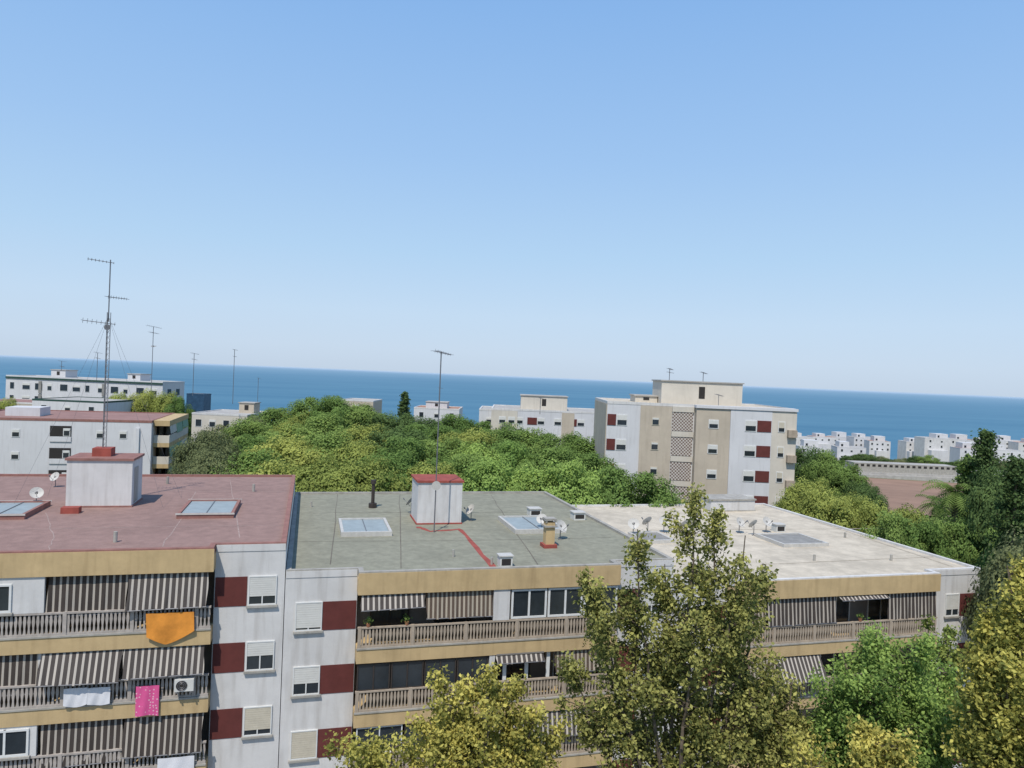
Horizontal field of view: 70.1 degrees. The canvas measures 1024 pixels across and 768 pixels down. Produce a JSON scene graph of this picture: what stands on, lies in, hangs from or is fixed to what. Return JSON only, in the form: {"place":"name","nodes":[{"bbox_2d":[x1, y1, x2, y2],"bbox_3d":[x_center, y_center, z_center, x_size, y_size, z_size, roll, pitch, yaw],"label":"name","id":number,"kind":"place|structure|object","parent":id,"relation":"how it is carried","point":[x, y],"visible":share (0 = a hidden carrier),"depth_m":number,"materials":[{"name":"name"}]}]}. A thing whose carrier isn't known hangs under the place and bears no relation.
{"place":"outdoors","nodes":[
{"label":"outdoors","id":0,"kind":"place"},
{"bbox_2d":[0,355,1023,458],"bbox_3d":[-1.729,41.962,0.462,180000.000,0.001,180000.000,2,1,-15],"label":"sea","id":1,"kind":"structure","parent":0,"point":[893,418],"depth_m":1970.04,"materials":[{"name":"liquid"}]},
{"bbox_2d":[0,0,1023,396],"label":"sky","id":2,"kind":"structure","parent":0,"point":[809,194],"materials":[{"name":"blue"}]},
{"bbox_2d":[852,475,963,521],"bbox_3d":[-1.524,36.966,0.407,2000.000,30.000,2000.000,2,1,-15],"label":"ground","id":3,"kind":"structure","parent":0,"point":[917,480],"depth_m":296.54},
{"bbox_2d":[32,396,138,411],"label":"building","id":4,"kind":"structure","parent":3,"relation":"on","point":[92,404],"depth_m":135.09,"materials":[{"name":"white paint"}]},
{"bbox_2d":[0,405,188,473],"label":"apartment building","id":5,"kind":"structure","parent":3,"relation":"on","point":[25,448],"depth_m":93.42,"materials":[{"name":"white paint"}]},
{"bbox_2d":[5,369,184,413],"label":"apartment building","id":6,"kind":"structure","parent":3,"relation":"on","point":[62,383],"depth_m":164.04,"materials":[{"name":"white paint"}]},
{"bbox_2d":[127,388,158,411],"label":"broadleaf tree","id":7,"kind":"object","parent":3,"relation":"on","point":[145,398],"visible":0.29,"depth_m":145.96,"materials":[{"name":"green plant"}]},
{"bbox_2d":[0,446,294,767],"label":"apartment building","id":8,"kind":"structure","parent":3,"relation":"on","point":[103,552],"depth_m":30.00,"materials":[{"name":"white paint"}]},
{"bbox_2d":[0,584,12,615],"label":"window","id":9,"kind":"structure","parent":8,"relation":"in","point":[5,589],"depth_m":28.02,"materials":[{"name":"white glass"}]},
{"bbox_2d":[0,728,29,760],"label":"window","id":10,"kind":"structure","parent":8,"relation":"in","point":[14,743],"depth_m":28.20,"materials":[{"name":"glass"}]},
{"bbox_2d":[63,688,86,706],"bbox_3d":[-17.127,12.314,28.622,0.828,0.772,0.074,2,1,-15],"label":"hanging cloth","id":11,"kind":"object","parent":8,"relation":"hanging from","point":[74,697],"visible":1,"depth_m":28.64,"materials":[{"name":"white fabric"}]},
{"bbox_2d":[14,259,179,506],"bbox_3d":[-21.652,-0.180,38.893,7.261,12.926,2.959,2,1,-11],"label":"antenna mast","id":12,"kind":"object","parent":8,"relation":"on","point":[107,327],"visible":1,"depth_m":38.80,"materials":[{"name":"metal"}]},
{"bbox_2d":[87,687,109,704],"bbox_3d":[-16.333,12.351,28.843,0.812,0.721,0.074,2,1,-15],"label":"hanging cloth","id":13,"kind":"object","parent":8,"relation":"hanging from","point":[99,696],"visible":1,"depth_m":28.86,"materials":[{"name":"white fabric"}]},
{"bbox_2d":[135,685,158,716],"bbox_3d":[-14.655,12.746,29.310,0.856,1.246,0.063,2,1,-16],"label":"hanging cloth","id":14,"kind":"object","parent":8,"relation":"hanging from","point":[147,701],"visible":1,"depth_m":29.31,"materials":[{"name":"pink fabric"}]},
{"bbox_2d":[146,612,193,643],"bbox_3d":[-13.812,9.882,29.482,1.822,1.296,0.072,2,1,-15],"label":"hanging cloth","id":15,"kind":"object","parent":8,"relation":"hanging from","point":[164,628],"visible":1,"depth_m":29.49,"materials":[{"name":"orange fabric"}]},
{"bbox_2d":[157,756,193,767],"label":"hanging cloth","id":16,"kind":"object","parent":8,"relation":"hanging from","point":[181,762],"visible":1,"depth_m":29.65,"materials":[{"name":"white fabric"}]},
{"bbox_2d":[241,705,272,739],"bbox_3d":[-10.862,14.433,31.151,1.270,1.340,0.160,2,1,-15],"label":"window","id":17,"kind":"structure","parent":8,"relation":"in","point":[257,720],"depth_m":31.15,"materials":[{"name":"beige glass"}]},
{"bbox_2d":[243,640,274,673],"bbox_3d":[-10.747,11.636,31.120,1.270,1.340,0.160,2,1,-15],"label":"window","id":18,"kind":"structure","parent":8,"relation":"in","point":[259,654],"depth_m":31.12,"materials":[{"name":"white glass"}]},
{"bbox_2d":[246,575,277,607],"bbox_3d":[-10.632,8.838,31.089,1.270,1.340,0.160,2,1,-15],"label":"window","id":19,"kind":"structure","parent":8,"relation":"in","point":[262,590],"depth_m":31.09,"materials":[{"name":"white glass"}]},
{"bbox_2d":[162,395,194,440],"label":"broadleaf tree","id":20,"kind":"object","parent":3,"relation":"on","point":[179,407],"visible":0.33,"depth_m":139.33,"materials":[{"name":"green plant"}]},
{"bbox_2d":[186,393,210,443],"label":"building","id":21,"kind":"structure","parent":3,"relation":"on","point":[198,402],"depth_m":175.10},
{"bbox_2d":[167,425,243,473],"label":"broadleaf tree","id":22,"kind":"object","parent":3,"relation":"on","point":[183,454],"visible":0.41,"depth_m":75.75,"materials":[{"name":"green plant"}]},
{"bbox_2d":[170,443,248,473],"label":"broadleaf tree","id":23,"kind":"object","parent":3,"relation":"on","point":[198,465],"visible":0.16,"depth_m":63.48,"materials":[{"name":"green plant"}]},
{"bbox_2d":[191,401,268,441],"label":"building","id":24,"kind":"structure","parent":3,"relation":"on","point":[202,420],"depth_m":122.10,"materials":[{"name":"beige paint"}]},
{"bbox_2d":[221,433,274,459],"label":"broadleaf tree","id":25,"kind":"object","parent":3,"relation":"on","point":[260,439],"visible":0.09,"depth_m":80.18,"materials":[{"name":"green plant"}]},
{"bbox_2d":[209,448,287,474],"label":"broadleaf tree","id":26,"kind":"object","parent":3,"relation":"on","point":[250,459],"visible":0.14,"depth_m":63.70,"materials":[{"name":"green plant"}]},
{"bbox_2d":[216,418,287,447],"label":"broadleaf tree","id":27,"kind":"object","parent":3,"relation":"on","point":[254,428],"visible":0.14,"depth_m":92.47,"materials":[{"name":"green plant"}]},
{"bbox_2d":[245,407,294,432],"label":"broadleaf tree","id":28,"kind":"object","parent":3,"relation":"on","point":[272,414],"visible":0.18,"depth_m":118.96,"materials":[{"name":"green plant"}]},
{"bbox_2d":[233,457,320,490],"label":"broadleaf tree","id":29,"kind":"object","parent":3,"relation":"on","point":[267,469],"visible":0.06,"depth_m":61.57,"materials":[{"name":"green plant"}]},
{"bbox_2d":[237,434,339,472],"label":"broadleaf tree","id":30,"kind":"object","parent":3,"relation":"on","point":[288,448],"visible":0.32,"depth_m":73.42,"materials":[{"name":"green plant"}]},
{"bbox_2d":[286,395,339,429],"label":"broadleaf tree","id":31,"kind":"object","parent":3,"relation":"on","point":[308,402],"visible":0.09,"depth_m":121.79,"materials":[{"name":"green plant"}]},
{"bbox_2d":[270,453,360,491],"bbox_3d":[-16.793,13.453,62.916,10.629,15.059,9.687,2,1,-34],"label":"broadleaf tree","id":32,"kind":"object","parent":3,"relation":"on","point":[322,470],"visible":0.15,"depth_m":61.20,"materials":[{"name":"green plant"}]},
{"bbox_2d":[278,413,355,445],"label":"broadleaf tree","id":33,"kind":"object","parent":3,"relation":"on","point":[325,425],"visible":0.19,"depth_m":96.06,"materials":[{"name":"green plant"}]},
{"bbox_2d":[282,429,364,470],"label":"broadleaf tree","id":34,"kind":"object","parent":3,"relation":"on","point":[328,443],"visible":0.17,"depth_m":78.06,"materials":[{"name":"green plant"}]},
{"bbox_2d":[303,395,368,433],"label":"broadleaf tree","id":35,"kind":"object","parent":3,"relation":"on","point":[339,406],"visible":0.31,"depth_m":117.92,"materials":[{"name":"green plant"}]},
{"bbox_2d":[329,439,390,467],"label":"broadleaf tree","id":36,"kind":"object","parent":3,"relation":"on","point":[359,450],"visible":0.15,"depth_m":75.84,"materials":[{"name":"green plant"}]},
{"bbox_2d":[331,422,391,448],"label":"broadleaf tree","id":37,"kind":"object","parent":3,"relation":"on","point":[357,432],"visible":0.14,"depth_m":94.19,"materials":[{"name":"green plant"}]},
{"bbox_2d":[316,455,408,491],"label":"broadleaf tree","id":38,"kind":"object","parent":3,"relation":"on","point":[347,479],"visible":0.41,"depth_m":60.71,"materials":[{"name":"green plant"}]},
{"bbox_2d":[342,402,393,429],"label":"broadleaf tree","id":39,"kind":"object","parent":3,"relation":"on","point":[367,411],"visible":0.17,"depth_m":117.59,"materials":[{"name":"green plant"}]},
{"bbox_2d":[356,412,415,433],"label":"broadleaf tree","id":40,"kind":"object","parent":3,"relation":"on","point":[393,419],"visible":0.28,"depth_m":117.27,"materials":[{"name":"green plant"}]},
{"bbox_2d":[357,449,425,491],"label":"broadleaf tree","id":41,"kind":"object","parent":3,"relation":"on","point":[398,463],"visible":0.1,"depth_m":64.44,"materials":[{"name":"green plant"}]},
{"bbox_2d":[355,425,432,456],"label":"broadleaf tree","id":42,"kind":"object","parent":3,"relation":"on","point":[381,437],"visible":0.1,"depth_m":91.94,"materials":[{"name":"green plant"}]},
{"bbox_2d":[355,435,452,472],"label":"broadleaf tree","id":43,"kind":"object","parent":3,"relation":"on","point":[410,448],"visible":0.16,"depth_m":75.12,"materials":[{"name":"green plant"}]},
{"bbox_2d":[402,422,460,445],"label":"broadleaf tree","id":44,"kind":"object","parent":3,"relation":"on","point":[434,431],"visible":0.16,"depth_m":97.23,"materials":[{"name":"green plant"}]},
{"bbox_2d":[399,459,467,491],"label":"broadleaf tree","id":45,"kind":"object","parent":3,"relation":"on","point":[432,470],"visible":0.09,"depth_m":64.15,"materials":[{"name":"green plant"}]},
{"bbox_2d":[414,401,462,423],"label":"building","id":46,"kind":"structure","parent":3,"relation":"on","point":[429,409],"depth_m":170.10,"materials":[{"name":"paint"}]},
{"bbox_2d":[414,435,466,460],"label":"broadleaf tree","id":47,"kind":"object","parent":3,"relation":"on","point":[453,445],"visible":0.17,"depth_m":80.78,"materials":[{"name":"green plant"}]},
{"bbox_2d":[428,452,494,490],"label":"broadleaf tree","id":48,"kind":"object","parent":3,"relation":"on","point":[461,459],"visible":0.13,"depth_m":65.55,"materials":[{"name":"green plant"}]},
{"bbox_2d":[436,427,499,451],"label":"broadleaf tree","id":49,"kind":"object","parent":3,"relation":"on","point":[463,435],"visible":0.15,"depth_m":91.99,"materials":[{"name":"green plant"}]},
{"bbox_2d":[278,474,673,767],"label":"apartment building","id":50,"kind":"structure","parent":3,"relation":"on","point":[386,561],"depth_m":33.68,"materials":[{"name":"white paint"}]},
{"bbox_2d":[288,729,317,763],"bbox_3d":[-9.044,15.714,31.683,1.250,1.340,0.160,2,1,-15],"label":"window","id":51,"kind":"structure","parent":50,"relation":"in","point":[303,743],"depth_m":31.68,"materials":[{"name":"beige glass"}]},
{"bbox_2d":[290,665,320,698],"bbox_3d":[-8.929,12.916,31.652,1.250,1.340,0.160,2,1,-15],"label":"window","id":52,"kind":"structure","parent":50,"relation":"in","point":[306,679],"depth_m":31.65,"materials":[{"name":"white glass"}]},
{"bbox_2d":[293,601,322,633],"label":"window","id":53,"kind":"structure","parent":50,"relation":"in","point":[308,615],"depth_m":31.62,"materials":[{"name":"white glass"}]},
{"bbox_2d":[356,662,389,690],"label":"window","id":54,"kind":"structure","parent":50,"relation":"in","point":[370,676],"depth_m":31.93,"materials":[{"name":"black glass"}]},
{"bbox_2d":[356,724,402,751],"bbox_3d":[-5.841,15.621,32.074,2.000,1.200,0.090,2,1,-15],"label":"window","id":55,"kind":"structure","parent":50,"relation":"in","point":[384,730],"depth_m":32.10,"materials":[{"name":"glass"}]},
{"bbox_2d":[370,609,408,632],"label":"window","id":56,"kind":"structure","parent":50,"relation":"in","point":[386,617],"depth_m":33.77,"materials":[{"name":"black glass"}]},
{"bbox_2d":[390,660,423,688],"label":"window","id":57,"kind":"structure","parent":50,"relation":"in","point":[404,674],"depth_m":32.32,"materials":[{"name":"black glass"}]},
{"bbox_2d":[424,658,455,685],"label":"window","id":58,"kind":"structure","parent":50,"relation":"in","point":[451,662],"depth_m":32.75,"materials":[{"name":"black glass"}]},
{"bbox_2d":[456,656,487,682],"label":"window","id":59,"kind":"structure","parent":50,"relation":"in","point":[464,664],"depth_m":33.10,"materials":[{"name":"black glass"}]},
{"bbox_2d":[510,588,546,618],"bbox_3d":[0.784,10.145,33.763,1.704,1.350,0.090,2,1,-15],"label":"window","id":60,"kind":"structure","parent":50,"relation":"in","point":[525,603],"depth_m":33.73,"materials":[{"name":"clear glass"}]},
{"bbox_2d":[547,587,582,616],"bbox_3d":[2.492,10.210,34.237,1.704,1.350,0.090,2,1,-15],"label":"window","id":61,"kind":"structure","parent":50,"relation":"in","point":[560,602],"depth_m":34.20,"materials":[{"name":"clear glass"}]},
{"bbox_2d":[443,438,511,472],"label":"broadleaf tree","id":62,"kind":"object","parent":3,"relation":"on","point":[476,448],"visible":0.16,"depth_m":78.63,"materials":[{"name":"green plant"}]},
{"bbox_2d":[455,454,528,490],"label":"broadleaf tree","id":63,"kind":"object","parent":3,"relation":"on","point":[485,473],"visible":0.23,"depth_m":60.44,"materials":[{"name":"green plant"}]},
{"bbox_2d":[465,426,530,457],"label":"broadleaf tree","id":64,"kind":"object","parent":3,"relation":"on","point":[507,434],"visible":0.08,"depth_m":94.09,"materials":[{"name":"green plant"}]},
{"bbox_2d":[488,438,540,476],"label":"broadleaf tree","id":65,"kind":"object","parent":3,"relation":"on","point":[505,449],"visible":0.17,"depth_m":79.13,"materials":[{"name":"green plant"}]},
{"bbox_2d":[478,464,576,498],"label":"broadleaf tree","id":66,"kind":"object","parent":3,"relation":"on","point":[520,472],"visible":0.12,"depth_m":61.41,"materials":[{"name":"green plant"}]},
{"bbox_2d":[491,394,594,446],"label":"apartment building","id":67,"kind":"structure","parent":3,"relation":"on","point":[554,414],"depth_m":118.06,"materials":[{"name":"white paint"}]},
{"bbox_2d":[513,446,586,476],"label":"broadleaf tree","id":68,"kind":"object","parent":3,"relation":"on","point":[542,459],"visible":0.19,"depth_m":77.14,"materials":[{"name":"green plant"}]},
{"bbox_2d":[525,431,591,456],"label":"broadleaf tree","id":69,"kind":"object","parent":3,"relation":"on","point":[550,441],"visible":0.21,"depth_m":95.91,"materials":[{"name":"green plant"}]},
{"bbox_2d":[515,455,605,506],"bbox_3d":[4.108,13.858,61.398,9.633,16.025,9.303,3,1,30],"label":"broadleaf tree","id":70,"kind":"object","parent":3,"relation":"on","point":[575,479],"visible":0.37,"depth_m":59.35,"materials":[{"name":"green plant"}]},
{"bbox_2d":[538,447,619,477],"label":"broadleaf tree","id":71,"kind":"object","parent":3,"relation":"on","point":[593,459],"visible":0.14,"depth_m":78.66,"materials":[{"name":"green plant"}]},
{"bbox_2d":[580,464,682,507],"bbox_3d":[9.064,14.382,61.810,9.620,15.346,10.293,2,1,-23],"label":"broadleaf tree","id":72,"kind":"object","parent":3,"relation":"on","point":[616,482],"visible":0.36,"depth_m":60.10,"materials":[{"name":"green plant"}]},
{"bbox_2d":[593,379,798,505],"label":"apartment building","id":73,"kind":"structure","parent":3,"relation":"on","point":[682,435],"depth_m":81.74,"materials":[{"name":"white paint"}]},
{"bbox_2d":[573,494,980,767],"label":"apartment building","id":74,"kind":"structure","parent":3,"relation":"on","point":[832,580],"depth_m":40.75,"materials":[{"name":"white paint"}]},
{"bbox_2d":[866,594,893,623],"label":"window","id":75,"kind":"structure","parent":74,"relation":"in","point":[877,609],"depth_m":41.11,"materials":[{"name":"black glass"}]},
{"bbox_2d":[943,593,960,618],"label":"window","id":76,"kind":"structure","parent":74,"relation":"in","point":[952,601],"depth_m":40.95,"materials":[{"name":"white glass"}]},
{"bbox_2d":[773,475,840,515],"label":"broadleaf tree","id":77,"kind":"object","parent":3,"relation":"on","point":[789,498],"visible":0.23,"depth_m":65.40,"materials":[{"name":"green plant"}]},
{"bbox_2d":[794,445,835,497],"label":"broadleaf tree","id":78,"kind":"object","parent":3,"relation":"on","point":[800,454],"visible":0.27,"depth_m":90.71,"materials":[{"name":"green plant"}]},
{"bbox_2d":[798,448,850,496],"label":"broadleaf tree","id":79,"kind":"object","parent":3,"relation":"on","point":[812,472],"visible":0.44,"depth_m":88.84,"materials":[{"name":"green plant"}]},
{"bbox_2d":[789,484,870,531],"bbox_3d":[26.872,15.620,62.068,6.862,14.308,7.556,2,1,-9],"label":"broadleaf tree","id":80,"kind":"object","parent":3,"relation":"on","point":[819,505],"visible":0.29,"depth_m":60.85,"materials":[{"name":"green plant"}]},
{"bbox_2d":[831,440,865,460],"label":"building","id":81,"kind":"structure","parent":3,"relation":"on","point":[841,448],"depth_m":350.14,"materials":[{"name":"white paint"}]},
{"bbox_2d":[776,715,922,767],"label":"broadleaf tree","id":82,"kind":"object","parent":3,"relation":"on","point":[869,744],"visible":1,"depth_m":20.60,"materials":[{"name":"green plant"}]},
{"bbox_2d":[823,462,876,499],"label":"broadleaf tree","id":83,"kind":"object","parent":3,"relation":"on","point":[851,471],"visible":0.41,"depth_m":87.14,"materials":[{"name":"green plant"}]},
{"bbox_2d":[839,480,889,511],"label":"broadleaf tree","id":84,"kind":"object","parent":3,"relation":"on","point":[863,490],"visible":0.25,"depth_m":83.11,"materials":[{"name":"green plant"}]},
{"bbox_2d":[864,435,890,458],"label":"building","id":85,"kind":"structure","parent":3,"relation":"on","point":[877,445],"depth_m":409.81,"materials":[{"name":"paint"}]},
{"bbox_2d":[856,499,911,535],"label":"broadleaf tree","id":86,"kind":"object","parent":3,"relation":"on","point":[870,517],"visible":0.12,"depth_m":59.72,"materials":[{"name":"green plant"}]},
{"bbox_2d":[800,617,970,767],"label":"broadleaf tree","id":87,"kind":"object","parent":3,"relation":"on","point":[919,707],"visible":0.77,"depth_m":23.27,"materials":[{"name":"green plant"}]},
{"bbox_2d":[859,510,929,551],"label":"broadleaf tree","id":88,"kind":"object","parent":3,"relation":"on","point":[891,531],"visible":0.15,"depth_m":49.26,"materials":[{"name":"green plant"}]},
{"bbox_2d":[845,460,956,482],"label":"building","id":89,"kind":"structure","parent":3,"relation":"on","point":[913,471],"depth_m":300.32,"materials":[{"name":"concrete"}]},
{"bbox_2d":[881,514,956,559],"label":"broadleaf tree","id":90,"kind":"object","parent":3,"relation":"on","point":[922,532],"visible":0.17,"depth_m":49.38,"materials":[{"name":"green plant"}]},
{"bbox_2d":[913,433,958,462],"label":"building","id":91,"kind":"structure","parent":3,"relation":"on","point":[937,445],"depth_m":380.83,"materials":[{"name":"white paint"}]},
{"bbox_2d":[913,514,979,563],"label":"broadleaf tree","id":92,"kind":"object","parent":3,"relation":"on","point":[943,526],"visible":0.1,"depth_m":51.39,"materials":[{"name":"green plant"}]},
{"bbox_2d":[920,479,973,535],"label":"palm tree","id":93,"kind":"object","parent":3,"relation":"on","point":[953,504],"visible":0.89,"depth_m":57.73,"materials":[{"name":"green plant"}]},
{"bbox_2d":[933,512,985,586],"bbox_3d":[32.349,16.236,52.615,6.575,13.686,6.306,2,1,-22],"label":"broadleaf tree","id":94,"kind":"object","parent":3,"relation":"on","point":[961,527],"visible":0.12,"depth_m":51.14,"materials":[{"name":"green plant"}]},
{"bbox_2d":[945,453,980,522],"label":"conifer tree","id":95,"kind":"object","parent":3,"relation":"on","point":[962,470],"visible":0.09,"depth_m":59.98,"materials":[{"name":"green plant"}]},
{"bbox_2d":[934,552,1023,767],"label":"broadleaf tree","id":96,"kind":"object","parent":3,"relation":"on","point":[993,696],"visible":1,"depth_m":19.64,"materials":[{"name":"green plant"}]},
{"bbox_2d":[960,428,1004,520],"bbox_3d":[36.992,13.339,58.034,6.736,19.715,6.829,2,1,-15],"label":"conifer tree","id":97,"kind":"object","parent":3,"relation":"on","point":[984,445],"visible":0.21,"depth_m":57.75,"materials":[{"name":"green plant"}]},
{"bbox_2d":[956,511,1010,588],"bbox_3d":[33.169,15.619,49.686,6.348,15.115,6.010,2,1,-34],"label":"broadleaf tree","id":98,"kind":"object","parent":3,"relation":"on","point":[973,562],"visible":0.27,"depth_m":49.29,"materials":[{"name":"green plant"}]},
{"bbox_2d":[959,524,1023,654],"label":"broadleaf tree","id":99,"kind":"object","parent":3,"relation":"on","point":[997,569],"visible":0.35,"depth_m":38.65,"materials":[{"name":"green plant"}]},
{"bbox_2d":[963,460,1022,560],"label":"broadleaf tree","id":100,"kind":"object","parent":3,"relation":"on","point":[980,498],"visible":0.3,"depth_m":49.90,"materials":[{"name":"green plant"}]},
{"bbox_2d":[975,453,1023,666],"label":"conifer tree","id":101,"kind":"object","parent":3,"relation":"on","point":[1010,494],"visible":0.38,"depth_m":44.01,"materials":[{"name":"green plant"}]},
{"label":"pavement","id":102,"kind":"structure","parent":0,"visible":0},
{"bbox_2d":[320,720,432,767],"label":"broadleaf tree","id":103,"kind":"object","parent":102,"relation":"on","point":[375,757],"visible":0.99,"depth_m":21.02,"materials":[{"name":"green plant"}]},
{"bbox_2d":[405,660,570,767],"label":"broadleaf tree","id":104,"kind":"object","parent":102,"relation":"on","point":[456,740],"visible":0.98,"depth_m":21.83,"materials":[{"name":"green plant"}]},
{"bbox_2d":[553,482,827,767],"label":"broadleaf tree","id":105,"kind":"object","parent":102,"relation":"on","point":[665,671],"visible":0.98,"depth_m":24.33,"materials":[{"name":"green plant"}]},
{"bbox_2d":[901,613,969,712],"bbox_3d":[15.582,15.471,27.180,2.732,13.884,2.626,3,1,22],"label":"broadleaf tree","id":106,"kind":"object","parent":102,"relation":"on","point":[943,648],"visible":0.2,"depth_m":27.18,"materials":[{"name":"green plant"}]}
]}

